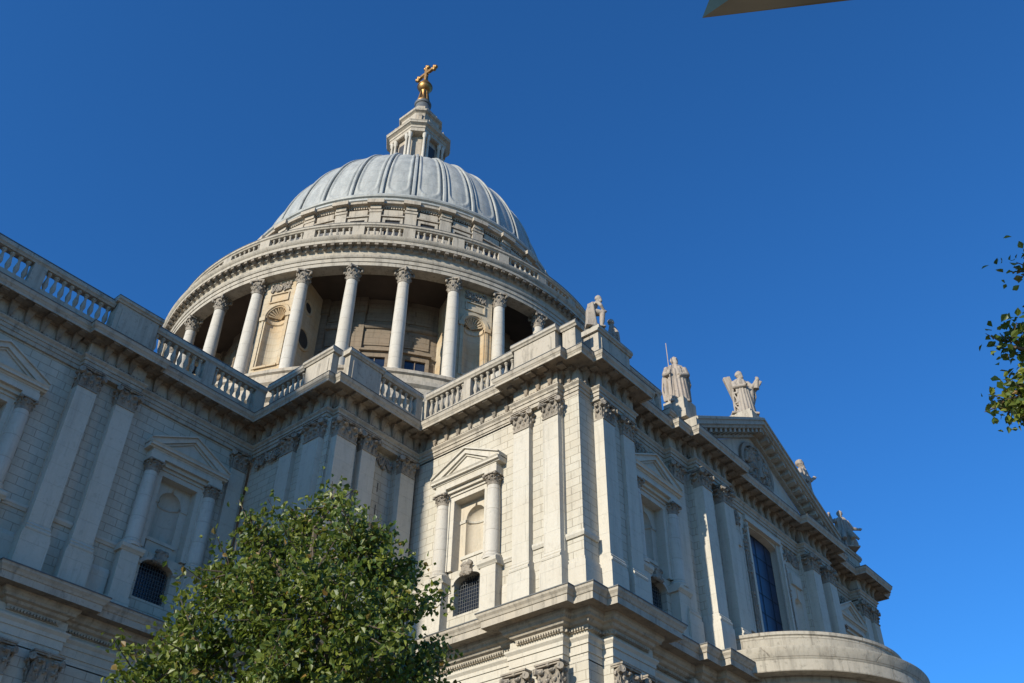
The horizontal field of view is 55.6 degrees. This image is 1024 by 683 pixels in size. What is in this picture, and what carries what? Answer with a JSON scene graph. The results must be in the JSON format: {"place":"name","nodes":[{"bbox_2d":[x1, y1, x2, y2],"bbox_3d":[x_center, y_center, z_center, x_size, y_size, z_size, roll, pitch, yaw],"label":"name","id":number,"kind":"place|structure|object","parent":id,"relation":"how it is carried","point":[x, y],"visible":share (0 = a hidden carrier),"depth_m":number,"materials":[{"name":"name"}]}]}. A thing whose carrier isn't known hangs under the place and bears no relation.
{"place":"outdoors","nodes":[
{"label":"outdoors","id":0,"kind":"place"},
{"bbox_2d":[0,64,929,682],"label":"cathedral","id":1,"kind":"structure","parent":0,"point":[412,348],"depth_m":47.89,"materials":[{"name":"stone"}]},
{"bbox_2d":[0,339,51,501],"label":"window frame","id":2,"kind":"structure","parent":1,"relation":"in","point":[22,384],"depth_m":42.12,"materials":[{"name":"stone"}]},
{"bbox_2d":[132,557,175,605],"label":"window","id":3,"kind":"structure","parent":1,"relation":"in","point":[150,581],"depth_m":44.41,"materials":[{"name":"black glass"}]},
{"bbox_2d":[103,435,230,624],"bbox_3d":[-16.140,8.733,45.726,1.120,9.690,4.520,-27,-47,30],"label":"window frame","id":4,"kind":"structure","parent":1,"relation":"in","point":[186,464],"depth_m":46.38,"materials":[{"name":"stone"}]},
{"bbox_2d":[237,510,268,561],"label":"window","id":5,"kind":"structure","parent":1,"relation":"in","point":[262,517],"depth_m":47.45,"materials":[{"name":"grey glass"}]},
{"bbox_2d":[359,347,388,366],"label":"window","id":6,"kind":"structure","parent":1,"relation":"in","point":[379,355],"depth_m":72.42,"materials":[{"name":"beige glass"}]},
{"bbox_2d":[367,519,385,548],"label":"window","id":7,"kind":"structure","parent":1,"relation":"in","point":[369,524],"depth_m":47.63,"materials":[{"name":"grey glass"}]},
{"bbox_2d":[401,350,431,372],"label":"window","id":8,"kind":"structure","parent":1,"relation":"in","point":[410,360],"depth_m":72.70,"materials":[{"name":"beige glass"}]},
{"bbox_2d":[422,447,506,635],"bbox_3d":[-2.130,9.331,46.179,4.520,9.690,1.120,-27,-47,30],"label":"window frame","id":9,"kind":"structure","parent":1,"relation":"in","point":[473,473],"depth_m":46.71,"materials":[{"name":"stone"}]},
{"bbox_2d":[451,568,479,613],"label":"window","id":10,"kind":"structure","parent":1,"relation":"in","point":[469,590],"depth_m":44.98,"materials":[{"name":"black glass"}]},
{"bbox_2d":[584,295,606,329],"bbox_3d":[4.316,-1.557,50.995,1.175,2.396,0.944,15,-41,-17],"label":"statue","id":11,"kind":"object","parent":1,"relation":"on","point":[592,311],"visible":0.87,"depth_m":50.64,"materials":[{"name":"stone"}]},
{"bbox_2d":[607,319,619,340],"bbox_3d":[5.303,-0.547,51.652,0.767,1.654,0.542,8,-40,-9],"label":"statue","id":12,"kind":"object","parent":1,"relation":"on","point":[613,330],"visible":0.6,"depth_m":51.51,"materials":[{"name":"stone"}]},
{"bbox_2d":[651,574,668,609],"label":"window","id":13,"kind":"structure","parent":1,"relation":"in","point":[655,596],"depth_m":45.53,"materials":[{"name":"black glass"}]},
{"bbox_2d":[635,453,692,638],"bbox_3d":[6.865,9.663,46.405,1.120,9.690,4.520,-27,-47,30],"label":"window frame","id":14,"kind":"structure","parent":1,"relation":"in","point":[659,491],"depth_m":47.58,"materials":[{"name":"stone"}]},
{"bbox_2d":[662,343,691,402],"bbox_3d":[9.373,1.983,55.496,1.685,4.067,1.127,1,-39,0],"label":"statue","id":15,"kind":"object","parent":1,"relation":"on","point":[676,382],"visible":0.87,"depth_m":54.92,"materials":[{"name":"stone"}]},
{"bbox_2d":[723,371,761,415],"bbox_3d":[14.998,3.375,62.098,2.488,3.680,1.283,2,-39,-1],"label":"statue","id":16,"kind":"object","parent":1,"relation":"on","point":[741,392],"visible":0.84,"depth_m":61.93,"materials":[{"name":"stone"}]},
{"bbox_2d":[737,511,757,632],"bbox_3d":[12.939,13.802,51.952,0.080,10.300,0.900,-27,-47,30],"label":"window frame","id":17,"kind":"structure","parent":1,"relation":"in","point":[741,519],"depth_m":52.77,"materials":[{"name":"stone"}]},
{"bbox_2d":[742,514,795,632],"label":"great window","id":18,"kind":"structure","parent":1,"relation":"in","point":[769,592],"depth_m":55.43,"materials":[{"name":"blue glass"}]},
{"bbox_2d":[775,544,791,630],"bbox_3d":[15.769,15.952,54.547,0.080,10.300,0.900,-27,-47,30],"label":"window frame","id":19,"kind":"structure","parent":1,"relation":"in","point":[776,547],"depth_m":55.71,"materials":[{"name":"stone"}]},
{"bbox_2d":[795,459,816,492],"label":"statue","id":20,"kind":"object","parent":1,"relation":"on","point":[799,464],"visible":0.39,"depth_m":65.89,"materials":[{"name":"stone"}]},
{"bbox_2d":[827,510,861,552],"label":"statue","id":21,"kind":"object","parent":1,"relation":"on","point":[845,528],"visible":0.74,"depth_m":66.98,"materials":[{"name":"stone"}]},
{"bbox_2d":[840,601,866,638],"bbox_3d":[21.330,20.651,59.668,1.120,9.690,4.520,-27,-47,30],"label":"window frame","id":22,"kind":"structure","parent":1,"relation":"in","point":[854,623],"depth_m":61.85,"materials":[{"name":"stone"}]},
{"bbox_2d":[0,0,1023,682],"label":"sky","id":23,"kind":"structure","parent":0,"point":[812,202],"materials":[{"name":"blue"}]},
{"label":"ground","id":24,"kind":"structure","parent":0,"visible":0},
{"bbox_2d":[97,466,464,682],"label":"tree","id":25,"kind":"object","parent":24,"relation":"on","point":[255,592],"visible":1,"depth_m":10.64,"materials":[{"name":"green plant"}]},
{"bbox_2d":[702,0,848,17],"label":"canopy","id":26,"kind":"object","parent":24,"relation":"on","point":[714,8],"visible":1,"depth_m":8.66,"materials":[{"name":"beige metal"}]},
{"bbox_2d":[979,235,1023,432],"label":"tree","id":27,"kind":"object","parent":24,"relation":"on","point":[1014,404],"visible":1,"depth_m":9.88,"materials":[{"name":"green plant"}]}
]}

